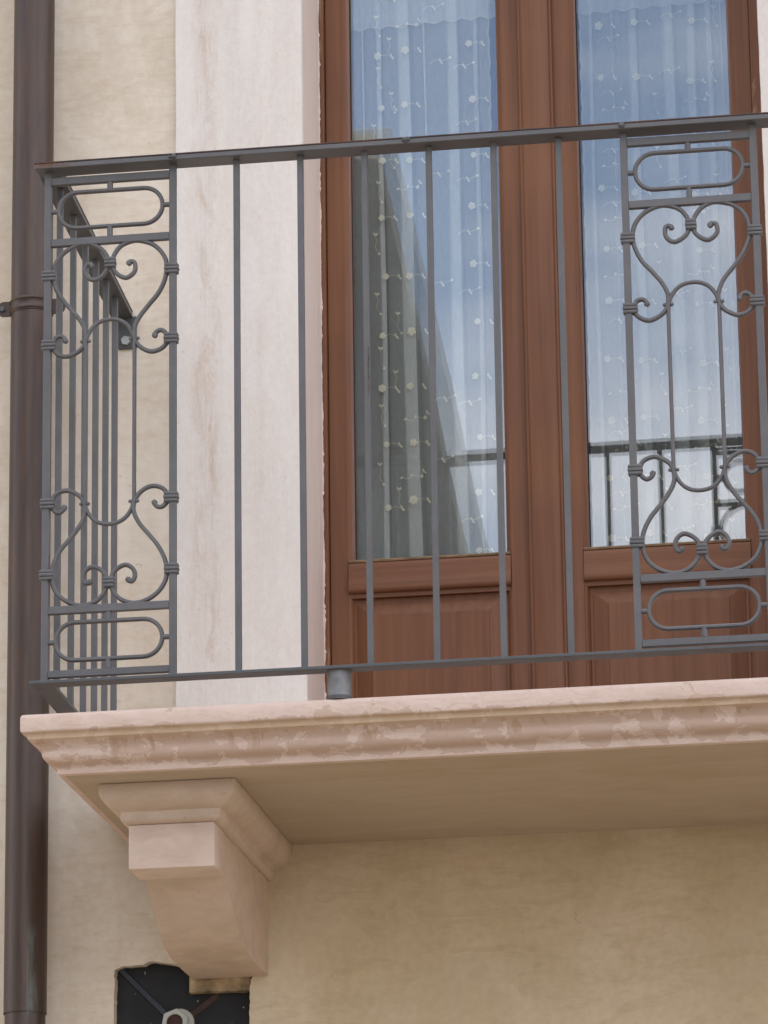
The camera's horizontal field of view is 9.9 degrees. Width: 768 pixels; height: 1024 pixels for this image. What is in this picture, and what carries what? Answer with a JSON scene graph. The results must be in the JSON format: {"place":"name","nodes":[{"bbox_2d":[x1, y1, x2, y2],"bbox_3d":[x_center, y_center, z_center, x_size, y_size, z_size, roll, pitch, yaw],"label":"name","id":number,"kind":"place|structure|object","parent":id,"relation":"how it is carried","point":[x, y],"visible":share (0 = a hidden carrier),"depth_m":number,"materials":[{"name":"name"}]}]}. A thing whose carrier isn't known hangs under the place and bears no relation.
{"place":"outdoors","nodes":[
{"label":"outdoors","id":0,"kind":"place"},
{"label":"pavement","id":1,"kind":"structure","parent":0,"visible":0},
{"bbox_2d":[0,0,767,1023],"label":"house","id":2,"kind":"structure","parent":1,"relation":"on","point":[646,926],"depth_m":8.94,"materials":[{"name":"paint"}]},
{"bbox_2d":[0,0,65,1023],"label":"rain pipe","id":3,"kind":"object","parent":2,"relation":"attached to","point":[26,891],"visible":0.79,"depth_m":8.73,"materials":[{"name":"brown metal"}]},
{"bbox_2d":[117,963,249,1023],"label":"junction box","id":4,"kind":"object","parent":2,"relation":"attached to","point":[154,993],"visible":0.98,"depth_m":8.56,"materials":[{"name":"black plastic"}]},
{"bbox_2d":[98,778,291,978],"bbox_3d":[-0.346,0.693,8.287,0.252,0.253,0.608,-3,-17,8],"label":"stone bracket","id":5,"kind":"object","parent":2,"relation":"attached to","point":[208,858],"visible":1,"depth_m":8.17,"materials":[{"name":"beige stone"}]},
{"bbox_2d":[20,677,767,844],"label":"balcony slab","id":6,"kind":"structure","parent":2,"relation":"attached to","point":[575,759],"depth_m":7.94,"materials":[{"name":"beige stone"}]},
{"bbox_2d":[29,112,767,712],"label":"balcony railing","id":7,"kind":"object","parent":6,"relation":"on","point":[99,264],"visible":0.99,"depth_m":8.07,"materials":[{"name":"grey metal"}]},
{"bbox_2d":[319,0,767,699],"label":"french door","id":8,"kind":"structure","parent":2,"relation":"attached to","point":[537,62],"depth_m":8.94,"materials":[{"name":"brown wood"}]},
{"bbox_2d":[325,0,531,697],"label":"door leaf","id":9,"kind":"structure","parent":8,"relation":"in","point":[469,583],"depth_m":8.95,"materials":[{"name":"brown wood"}]},
{"bbox_2d":[371,0,495,552],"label":"sheer curtain","id":10,"kind":"object","parent":8,"relation":"hanging from","point":[411,331],"visible":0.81,"depth_m":9.16,"materials":[{"name":"white fabric"}]},
{"bbox_2d":[551,0,767,686],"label":"door leaf","id":11,"kind":"structure","parent":8,"relation":"in","point":[603,598],"depth_m":8.86,"materials":[{"name":"brown wood"}]},
{"bbox_2d":[594,5,735,542],"bbox_3d":[0.565,-0.689,9.144,0.337,1.720,0.020,-3,-17,8],"label":"sheer curtain","id":12,"kind":"object","parent":8,"relation":"hanging from","point":[610,300],"visible":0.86,"depth_m":9.06,"materials":[{"name":"white fabric"}]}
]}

